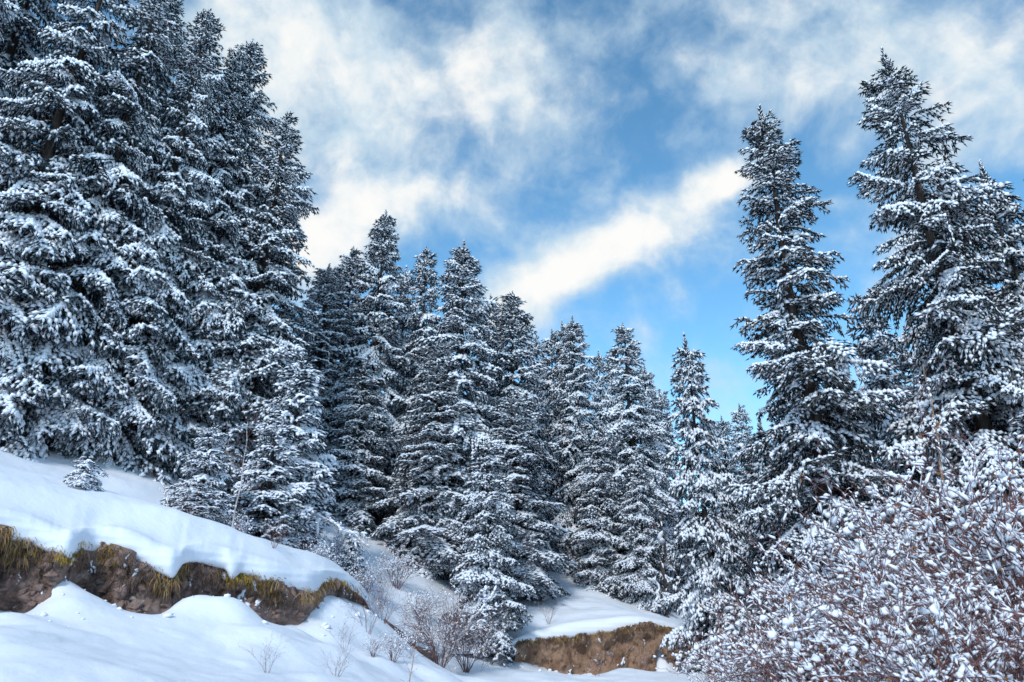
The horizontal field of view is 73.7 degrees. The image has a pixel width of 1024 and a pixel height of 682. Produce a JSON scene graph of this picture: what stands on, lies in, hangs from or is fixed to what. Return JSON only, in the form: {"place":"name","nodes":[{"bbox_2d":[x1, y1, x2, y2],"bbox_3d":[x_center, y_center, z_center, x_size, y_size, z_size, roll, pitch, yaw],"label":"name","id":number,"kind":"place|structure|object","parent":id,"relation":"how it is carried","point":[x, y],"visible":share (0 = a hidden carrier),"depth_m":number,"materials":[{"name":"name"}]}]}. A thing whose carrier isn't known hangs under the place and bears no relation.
{"place":"outdoors","nodes":[
{"label":"outdoors","id":0,"kind":"place"},
{"bbox_2d":[260,517,291,547],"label":"bare shrub","id":1,"kind":"object","parent":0,"point":[269,535],"visible":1,"depth_m":15.98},
{"bbox_2d":[0,580,765,681],"bbox_3d":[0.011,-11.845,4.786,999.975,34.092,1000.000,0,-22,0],"label":"snowy valley floor","id":2,"kind":"structure","parent":0,"point":[104,641],"depth_m":10.83,"materials":[{"name":"snow"}]},
{"bbox_2d":[239,631,287,672],"bbox_3d":[-3.435,4.354,9.513,0.452,0.584,0.714,-34,-39,54],"label":"bare shrub","id":3,"kind":"object","parent":2,"relation":"on","point":[268,655],"visible":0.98,"depth_m":9.51,"materials":[{"name":"plant"}]},
{"bbox_2d":[319,644,352,676],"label":"bare shrub","id":4,"kind":"object","parent":2,"relation":"on","point":[337,661],"visible":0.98,"depth_m":10.87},
{"bbox_2d":[323,613,363,649],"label":"bare shrub","id":5,"kind":"object","parent":2,"relation":"on","point":[345,632],"visible":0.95,"depth_m":12.49,"materials":[{"name":"plant"}]},
{"bbox_2d":[341,575,388,633],"bbox_3d":[-3.257,6.284,16.276,1.699,1.391,1.076,-17,-27,35],"label":"bare shrub","id":6,"kind":"object","parent":2,"relation":"on","point":[370,607],"visible":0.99,"depth_m":16.25,"materials":[{"name":"plant"}]},
{"bbox_2d":[359,632,389,656],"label":"bare shrub","id":7,"kind":"object","parent":2,"relation":"on","point":[372,643],"visible":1,"depth_m":13.69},
{"bbox_2d":[377,626,413,661],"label":"bare shrub","id":8,"kind":"object","parent":2,"relation":"on","point":[389,649],"visible":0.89,"depth_m":14.62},
{"bbox_2d":[395,609,430,655],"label":"bare shrub","id":9,"kind":"object","parent":2,"relation":"on","point":[410,630],"visible":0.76,"depth_m":17.44,"materials":[{"name":"plant"}]},
{"bbox_2d":[400,621,428,681],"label":"slanting stem","id":10,"kind":"object","parent":2,"relation":"on","point":[413,642],"visible":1,"depth_m":11.84,"materials":[{"name":"beige plant"}]},
{"bbox_2d":[428,604,510,672],"bbox_3d":[-1.514,9.369,21.474,2.255,2.080,2.916,-19,-29,40],"label":"bare shrub","id":11,"kind":"object","parent":2,"relation":"on","point":[457,657],"visible":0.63,"depth_m":21.46,"materials":[{"name":"plant"}]},
{"bbox_2d":[440,437,536,666],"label":"spruce tree","id":12,"kind":"object","parent":2,"relation":"on","point":[488,558],"visible":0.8,"depth_m":25.43,"materials":[{"name":"white plant"}]},
{"bbox_2d":[585,650,606,674],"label":"bare shrub","id":13,"kind":"object","parent":2,"relation":"on","point":[597,663],"visible":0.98,"depth_m":22.64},
{"bbox_2d":[626,644,659,669],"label":"bare shrub","id":14,"kind":"object","parent":2,"relation":"on","point":[642,657],"visible":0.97,"depth_m":23.52,"materials":[{"name":"plant"}]},
{"bbox_2d":[659,332,771,677],"bbox_3d":[7.327,6.224,25.540,3.695,14.280,3.818,15,-26,-32],"label":"spruce tree","id":15,"kind":"object","parent":2,"relation":"on","point":[693,534],"visible":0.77,"depth_m":24.91,"materials":[{"name":"white plant"}]},
{"bbox_2d":[655,586,823,681],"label":"snowy shrub","id":16,"kind":"object","parent":2,"relation":"on","point":[703,670],"visible":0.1,"depth_m":9.41,"materials":[{"name":"white plant"}]},
{"bbox_2d":[731,419,801,646],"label":"spruce tree","id":17,"kind":"object","parent":2,"relation":"on","point":[751,477],"visible":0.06,"depth_m":27.74,"materials":[{"name":"white plant"}]},
{"bbox_2d":[776,414,841,602],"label":"spruce tree","id":18,"kind":"object","parent":2,"relation":"on","point":[786,569],"depth_m":24.49,"materials":[{"name":"green plant"}]},
{"bbox_2d":[653,543,978,681],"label":"snowy shrub","id":19,"kind":"object","parent":2,"relation":"on","point":[735,632],"visible":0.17,"depth_m":8.21,"materials":[{"name":"snow"}]},
{"bbox_2d":[721,104,935,652],"bbox_3d":[8.535,0.456,20.176,5.726,18.896,5.329,-13,-26,30],"label":"spruce tree","id":20,"kind":"object","parent":2,"relation":"on","point":[801,427],"visible":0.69,"depth_m":19.54,"materials":[{"name":"white plant"}]},
{"bbox_2d":[673,435,1023,681],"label":"snowy shrub","id":21,"kind":"object","parent":2,"relation":"on","point":[763,590],"visible":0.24,"depth_m":9.55,"materials":[{"name":"white plant"}]},
{"bbox_2d":[689,445,1023,679],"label":"snowy shrub","id":22,"kind":"object","parent":2,"relation":"on","point":[901,520],"visible":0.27,"depth_m":8.27,"materials":[{"name":"snow"}]},
{"bbox_2d":[699,503,1015,681],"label":"snowy shrub","id":23,"kind":"object","parent":2,"relation":"on","point":[816,623],"visible":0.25,"depth_m":7.94,"materials":[{"name":"snow"}]},
{"bbox_2d":[702,519,1023,681],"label":"snowy shrub","id":24,"kind":"object","parent":2,"relation":"on","point":[924,611],"visible":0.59,"depth_m":6.31,"materials":[{"name":"snow"}]},
{"bbox_2d":[829,413,898,539],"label":"spruce tree","id":25,"kind":"object","parent":2,"relation":"on","point":[867,466],"visible":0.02,"depth_m":22.78,"materials":[{"name":"green plant"}]},
{"bbox_2d":[714,480,1023,681],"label":"snowy shrub","id":26,"kind":"object","parent":2,"relation":"on","point":[962,665],"visible":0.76,"depth_m":5.78,"materials":[{"name":"white plant"}]},
{"bbox_2d":[728,386,1023,681],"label":"snowy shrub","id":27,"kind":"object","parent":2,"relation":"on","point":[964,495],"visible":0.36,"depth_m":7.41,"materials":[{"name":"snow"}]},
{"bbox_2d":[845,312,926,547],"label":"spruce tree","id":28,"kind":"object","parent":2,"relation":"on","point":[873,347],"visible":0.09,"depth_m":28.25,"materials":[{"name":"white plant"}]},
{"bbox_2d":[894,320,949,538],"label":"spruce tree","id":29,"kind":"object","parent":2,"relation":"on","point":[904,365],"visible":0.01,"depth_m":27.43,"materials":[{"name":"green plant"}]},
{"bbox_2d":[846,46,1023,595],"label":"spruce tree","id":30,"kind":"object","parent":2,"relation":"on","point":[969,330],"visible":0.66,"depth_m":19.03,"materials":[{"name":"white plant"}]},
{"bbox_2d":[917,176,1023,528],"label":"spruce tree","id":31,"kind":"object","parent":2,"relation":"on","point":[1001,413],"visible":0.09,"depth_m":19.47,"materials":[{"name":"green plant"}]},
{"bbox_2d":[961,159,1023,379],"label":"spruce tree","id":32,"kind":"object","parent":2,"relation":"on","point":[1013,286],"visible":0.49,"depth_m":19.99,"materials":[{"name":"white plant"}]},
{"bbox_2d":[385,619,435,661],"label":"earth bank","id":33,"kind":"structure","parent":0,"point":[426,654],"depth_m":20.98,"materials":[{"name":"soil"}]},
{"bbox_2d":[0,266,894,653],"bbox_3d":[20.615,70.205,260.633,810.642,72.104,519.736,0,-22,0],"label":"snowy hillside","id":34,"kind":"structure","parent":0,"point":[40,502],"depth_m":15.15,"materials":[{"name":"snow"}]},
{"bbox_2d":[0,0,24,117],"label":"spruce tree","id":35,"kind":"object","parent":34,"relation":"on","point":[6,5],"visible":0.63,"depth_m":27.08,"materials":[{"name":"green plant"}]},
{"bbox_2d":[0,0,77,294],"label":"spruce tree","id":36,"kind":"object","parent":34,"relation":"on","point":[16,43],"visible":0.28,"depth_m":29.69,"materials":[{"name":"green plant"}]},
{"bbox_2d":[0,0,145,461],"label":"spruce tree","id":37,"kind":"object","parent":34,"relation":"on","point":[41,181],"visible":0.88,"depth_m":24.36,"materials":[{"name":"white plant"}]},
{"bbox_2d":[63,450,108,491],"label":"spruce sapling","id":38,"kind":"object","parent":34,"relation":"on","point":[85,480],"visible":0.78,"depth_m":14.47,"materials":[{"name":"white plant"}]},
{"bbox_2d":[0,0,184,458],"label":"spruce tree","id":39,"kind":"object","parent":34,"relation":"on","point":[105,174],"visible":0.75,"depth_m":25.06,"materials":[{"name":"white plant"}]},
{"bbox_2d":[84,0,188,343],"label":"spruce tree","id":40,"kind":"object","parent":34,"relation":"on","point":[180,39],"visible":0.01,"depth_m":39.17,"materials":[{"name":"green plant"}]},
{"bbox_2d":[51,8,232,484],"bbox_3d":[-14.715,-5.031,28.204,7.072,23.258,6.087,-16,-27,34],"label":"spruce tree","id":41,"kind":"object","parent":34,"relation":"on","point":[168,256],"visible":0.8,"depth_m":26.00,"materials":[{"name":"white plant"}]},
{"bbox_2d":[159,470,180,506],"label":"bare sapling","id":42,"kind":"object","parent":34,"relation":"on","point":[162,483],"visible":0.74,"depth_m":16.35,"materials":[{"name":"beige plant"}]},
{"bbox_2d":[89,45,253,470],"bbox_3d":[-13.847,-4.606,29.947,5.127,21.724,5.514,-19,-29,41],"label":"spruce tree","id":43,"kind":"object","parent":34,"relation":"on","point":[214,317],"visible":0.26,"depth_m":28.82,"materials":[{"name":"green plant"}]},
{"bbox_2d":[0,524,367,624],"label":"earth bank","id":44,"kind":"structure","parent":34,"relation":"on","point":[68,572],"depth_m":12.30,"materials":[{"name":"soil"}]},
{"bbox_2d":[0,542,368,625],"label":"earth clods","id":45,"kind":"object","parent":44,"relation":"on","point":[135,604],"visible":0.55,"depth_m":12.08,"materials":[{"name":"soil"}]},
{"bbox_2d":[13,554,356,615],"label":"snow patches","id":46,"kind":"object","parent":44,"relation":"on","point":[257,602],"visible":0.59,"depth_m":13.93,"materials":[{"name":"snow"}]},
{"bbox_2d":[0,528,370,612],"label":"dark roots","id":47,"kind":"object","parent":44,"relation":"on","point":[123,573],"visible":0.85,"depth_m":12.45,"materials":[{"name":"plant"}]},
{"bbox_2d":[20,541,352,596],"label":"olive grass","id":48,"kind":"structure","parent":44,"relation":"on","point":[108,550],"depth_m":12.80,"materials":[{"name":"plant"}]},
{"bbox_2d":[177,483,200,510],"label":"bare sapling","id":49,"kind":"object","parent":34,"relation":"on","point":[184,496],"visible":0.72,"depth_m":16.36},
{"bbox_2d":[179,495,210,515],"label":"bare shrub","id":50,"kind":"object","parent":34,"relation":"on","point":[193,508],"visible":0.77,"depth_m":16.27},
{"bbox_2d":[170,483,227,522],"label":"young spruce","id":51,"kind":"object","parent":34,"relation":"on","point":[207,513],"visible":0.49,"depth_m":17.37,"materials":[{"name":"white plant"}]},
{"bbox_2d":[160,423,243,530],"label":"young spruce","id":52,"kind":"object","parent":34,"relation":"on","point":[206,463],"visible":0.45,"depth_m":18.69,"materials":[{"name":"white plant"}]},
{"bbox_2d":[148,39,276,481],"bbox_3d":[-13.708,-4.542,30.807,8.037,24.138,6.917,0,-22,-4],"label":"spruce tree","id":53,"kind":"object","parent":34,"relation":"on","point":[233,247],"visible":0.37,"depth_m":28.84,"materials":[{"name":"white plant"}]},
{"bbox_2d":[215,503,254,534],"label":"bare shrub","id":54,"kind":"object","parent":34,"relation":"on","point":[239,520],"visible":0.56,"depth_m":17.81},
{"bbox_2d":[201,402,274,526],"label":"birch sapling","id":55,"kind":"object","parent":34,"relation":"on","point":[241,468],"visible":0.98,"depth_m":16.96,"materials":[{"name":"white plant"}]},
{"bbox_2d":[184,110,327,495],"bbox_3d":[-11.302,-2.439,30.837,7.444,20.144,6.922,2,-21,-5],"label":"spruce tree","id":56,"kind":"object","parent":34,"relation":"on","point":[276,274],"visible":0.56,"depth_m":30.29,"materials":[{"name":"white plant"}]},
{"bbox_2d":[228,417,319,549],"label":"young spruce","id":57,"kind":"object","parent":34,"relation":"on","point":[285,497],"visible":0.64,"depth_m":21.02,"materials":[{"name":"white plant"}]},
{"bbox_2d":[227,355,341,549],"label":"young spruce","id":58,"kind":"object","parent":34,"relation":"on","point":[320,473],"visible":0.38,"depth_m":23.97,"materials":[{"name":"white plant"}]},
{"bbox_2d":[277,263,355,485],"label":"spruce tree","id":59,"kind":"object","parent":34,"relation":"on","point":[328,279],"visible":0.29,"depth_m":38.84,"materials":[{"name":"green plant"}]},
{"bbox_2d":[290,534,350,565],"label":"bare shrub","id":60,"kind":"object","parent":34,"relation":"on","point":[327,550],"visible":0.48,"depth_m":20.64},
{"bbox_2d":[306,511,373,548],"bbox_3d":[-5.715,6.019,21.796,2.690,1.151,1.160,14,-26,-31],"label":"arched branch","id":61,"kind":"object","parent":34,"relation":"on","point":[318,516],"visible":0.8,"depth_m":21.71,"materials":[{"name":"white wood"}]},
{"bbox_2d":[311,246,369,499],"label":"spruce tree","id":62,"kind":"object","parent":34,"relation":"on","point":[347,260],"visible":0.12,"depth_m":41.30,"materials":[{"name":"green plant"}]},
{"bbox_2d":[318,522,371,563],"bbox_3d":[-6.063,7.221,24.005,2.160,1.573,1.829,-1,-22,2],"label":"bare shrub","id":63,"kind":"object","parent":34,"relation":"on","point":[339,544],"visible":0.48,"depth_m":23.83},
{"bbox_2d":[338,528,366,584],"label":"young spruce","id":64,"kind":"object","parent":34,"relation":"on","point":[351,562],"visible":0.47,"depth_m":22.84,"materials":[{"name":"white plant"}]},
{"bbox_2d":[322,362,401,534],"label":"spruce tree","id":65,"kind":"object","parent":34,"relation":"on","point":[350,479],"visible":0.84,"depth_m":33.85,"materials":[{"name":"white plant"}]},
{"bbox_2d":[321,209,416,520],"bbox_3d":[-7.885,0.954,39.316,6.512,19.950,6.349,-2,-21,4],"label":"spruce tree","id":66,"kind":"object","parent":34,"relation":"on","point":[375,354],"visible":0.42,"depth_m":39.37,"materials":[{"name":"white plant"}]},
{"bbox_2d":[349,557,393,592],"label":"bare shrub","id":67,"kind":"object","parent":34,"relation":"on","point":[369,573],"visible":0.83,"depth_m":22.62,"materials":[{"name":"plant"}]},
{"bbox_2d":[359,564,413,608],"bbox_3d":[-4.284,8.170,22.712,1.184,1.530,1.869,-38,-43,57],"label":"bare shrub","id":68,"kind":"object","parent":34,"relation":"on","point":[382,587],"visible":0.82,"depth_m":22.60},
{"bbox_2d":[368,584,413,623],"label":"bare shrub","id":69,"kind":"object","parent":34,"relation":"on","point":[387,604],"visible":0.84,"depth_m":19.07,"materials":[{"name":"plant"}]},
{"bbox_2d":[366,543,427,589],"bbox_3d":[-4.348,8.493,25.692,2.400,1.748,2.032,-18,-28,37],"label":"bare shrub","id":70,"kind":"object","parent":34,"relation":"on","point":[395,562],"visible":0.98,"depth_m":25.52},
{"bbox_2d":[378,265,418,416],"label":"spruce tree","id":71,"kind":"object","parent":34,"relation":"on","point":[404,281],"visible":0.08,"depth_m":45.63,"materials":[{"name":"green plant"}]},
{"bbox_2d":[376,246,445,522],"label":"spruce tree","id":72,"kind":"object","parent":34,"relation":"on","point":[419,319],"visible":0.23,"depth_m":41.00,"materials":[{"name":"white plant"}]},
{"bbox_2d":[402,584,445,623],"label":"bare shrub","id":73,"kind":"object","parent":34,"relation":"on","point":[425,600],"visible":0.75,"depth_m":23.76,"materials":[{"name":"plant"}]},
{"bbox_2d":[367,343,482,580],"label":"spruce tree","id":74,"kind":"object","parent":34,"relation":"on","point":[438,550],"visible":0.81,"depth_m":31.90,"materials":[{"name":"white plant"}]},
{"bbox_2d":[372,240,508,577],"bbox_3d":[-2.827,2.997,35.489,7.251,18.800,7.069,-9,-24,23],"label":"spruce tree","id":75,"kind":"object","parent":34,"relation":"on","point":[463,263],"visible":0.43,"depth_m":35.28,"materials":[{"name":"white plant"}]},
{"bbox_2d":[395,583,507,670],"bbox_3d":[-1.947,8.490,20.265,3.462,2.470,2.677,-3,-22,7],"label":"bare shrub","id":76,"kind":"object","parent":34,"relation":"on","point":[449,629],"visible":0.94,"depth_m":20.13,"materials":[{"name":"plant"}]},
{"bbox_2d":[444,581,503,658],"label":"leaning birch","id":77,"kind":"object","parent":34,"relation":"on","point":[486,600],"visible":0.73,"depth_m":20.92,"materials":[{"name":"white plant"}]},
{"bbox_2d":[466,294,524,504],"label":"spruce tree","id":78,"kind":"object","parent":34,"relation":"on","point":[491,339],"visible":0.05,"depth_m":42.59,"materials":[{"name":"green plant"}]},
{"bbox_2d":[454,392,577,601],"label":"spruce tree","id":79,"kind":"object","parent":34,"relation":"on","point":[532,571],"visible":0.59,"depth_m":30.86,"materials":[{"name":"white plant"}]},
{"bbox_2d":[474,290,570,571],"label":"spruce tree","id":80,"kind":"object","parent":34,"relation":"on","point":[512,361],"visible":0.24,"depth_m":38.62,"materials":[{"name":"white plant"}]},
{"bbox_2d":[525,333,550,468],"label":"spruce tree","id":81,"kind":"object","parent":34,"relation":"on","point":[537,346],"visible":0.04,"depth_m":48.64,"materials":[{"name":"white plant"}]},
{"bbox_2d":[539,599,559,622],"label":"bare shrub","id":82,"kind":"object","parent":34,"relation":"on","point":[552,610],"visible":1,"depth_m":26.79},
{"bbox_2d":[534,327,565,532],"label":"spruce tree","id":83,"kind":"object","parent":34,"relation":"on","point":[546,378],"visible":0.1,"depth_m":44.78,"materials":[{"name":"white plant"}]},
{"bbox_2d":[544,464,569,516],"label":"spruce tree","id":84,"kind":"object","parent":34,"relation":"on","point":[549,474],"depth_m":42.26,"materials":[{"name":"green plant"}]},
{"bbox_2d":[540,319,582,551],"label":"spruce tree","id":85,"kind":"object","parent":34,"relation":"on","point":[558,347],"visible":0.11,"depth_m":43.51,"materials":[{"name":"green plant"}]},
{"bbox_2d":[547,315,617,571],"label":"spruce tree","id":86,"kind":"object","parent":34,"relation":"on","point":[580,417],"visible":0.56,"depth_m":40.55,"materials":[{"name":"white plant"}]},
{"bbox_2d":[560,432,634,599],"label":"spruce tree","id":87,"kind":"object","parent":34,"relation":"on","point":[594,534],"visible":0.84,"depth_m":34.52,"materials":[{"name":"white plant"}]},
{"bbox_2d":[589,349,618,498],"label":"spruce tree","id":88,"kind":"object","parent":34,"relation":"on","point":[602,396],"visible":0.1,"depth_m":54.28,"materials":[{"name":"white plant"}]},
{"bbox_2d":[604,356,625,512],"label":"spruce tree","id":89,"kind":"object","parent":34,"relation":"on","point":[609,379],"visible":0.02,"depth_m":56.82,"materials":[{"name":"white plant"}]},
{"bbox_2d":[593,322,686,610],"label":"spruce tree","id":90,"kind":"object","parent":34,"relation":"on","point":[623,436],"visible":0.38,"depth_m":37.31,"materials":[{"name":"white plant"}]},
{"bbox_2d":[609,448,678,614],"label":"spruce tree","id":91,"kind":"object","parent":34,"relation":"on","point":[637,584],"visible":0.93,"depth_m":32.29,"materials":[{"name":"white plant"}]},
{"bbox_2d":[648,576,665,611],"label":"crooked stem","id":92,"kind":"object","parent":34,"relation":"on","point":[657,598],"visible":0.98,"depth_m":30.46,"materials":[{"name":"white wood"}]},
{"bbox_2d":[633,364,690,588],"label":"spruce tree","id":93,"kind":"object","parent":34,"relation":"on","point":[662,487],"visible":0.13,"depth_m":44.30,"materials":[{"name":"white plant"}]},
{"bbox_2d":[648,512,679,617],"bbox_3d":[7.072,10.375,31.625,1.643,4.763,1.440,19,-29,-38],"label":"dead trunk","id":94,"kind":"object","parent":34,"relation":"on","point":[662,542],"visible":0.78,"depth_m":31.71,"materials":[{"name":"white wood"}]},
{"bbox_2d":[667,552,678,612],"bbox_3d":[8.111,11.629,33.640,1.692,3.394,1.250,-6,-23,15],"label":"dead trunk","id":95,"kind":"object","parent":34,"relation":"on","point":[672,575],"visible":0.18,"depth_m":33.53,"materials":[{"name":"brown wood"}]},
{"bbox_2d":[652,387,702,563],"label":"spruce tree","id":96,"kind":"object","parent":34,"relation":"on","point":[666,407],"visible":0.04,"depth_m":46.62,"materials":[{"name":"white plant"}]},
{"bbox_2d":[706,415,760,580],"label":"spruce tree","id":97,"kind":"object","parent":34,"relation":"on","point":[726,431],"visible":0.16,"depth_m":49.92,"materials":[{"name":"white plant"}]},
{"bbox_2d":[730,402,759,532],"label":"spruce tree","id":98,"kind":"object","parent":34,"relation":"on","point":[738,419],"visible":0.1,"depth_m":52.98,"materials":[{"name":"white plant"}]},
{"bbox_2d":[769,390,804,526],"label":"spruce tree","id":99,"kind":"object","parent":34,"relation":"on","point":[781,436],"depth_m":33.97,"materials":[{"name":"white plant"}]},
{"bbox_2d":[823,368,887,498],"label":"spruce tree","id":100,"kind":"object","parent":34,"relation":"on","point":[844,414],"visible":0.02,"depth_m":36.17,"materials":[{"name":"white plant"}]},
{"bbox_2d":[883,351,988,510],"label":"thin tree","id":101,"kind":"object","parent":34,"relation":"on","point":[932,411],"visible":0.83,"depth_m":12.17,"materials":[{"name":"beige plant"}]},
{"bbox_2d":[4,0,1023,510],"label":"sky","id":102,"kind":"structure","parent":0,"point":[584,152],"materials":[{"name":"blue"}]},
{"bbox_2d":[515,621,699,674],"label":"earth bank","id":103,"kind":"structure","parent":0,"point":[543,654],"depth_m":26.07,"materials":[{"name":"soil"}]},
{"bbox_2d":[521,635,645,672],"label":"snow patches","id":104,"kind":"object","parent":103,"relation":"on","point":[622,662],"visible":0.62,"depth_m":25.93,"materials":[{"name":"snow"}]},
{"bbox_2d":[515,622,671,646],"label":"straw grass","id":105,"kind":"structure","parent":103,"relation":"on","point":[598,631],"depth_m":26.12,"materials":[{"name":"plant"}]},
{"bbox_2d":[526,631,678,671],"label":"earth clods","id":106,"kind":"object","parent":103,"relation":"on","point":[589,655],"visible":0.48,"depth_m":26.14,"materials":[{"name":"soil"}]},
{"bbox_2d":[606,651,614,656],"bbox_3d":[3.774,12.048,26.241,0.264,0.243,0.324,-19,-29,39],"label":"stone","id":107,"kind":"object","parent":103,"relation":"on","point":[609,653],"visible":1,"depth_m":26.16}
]}

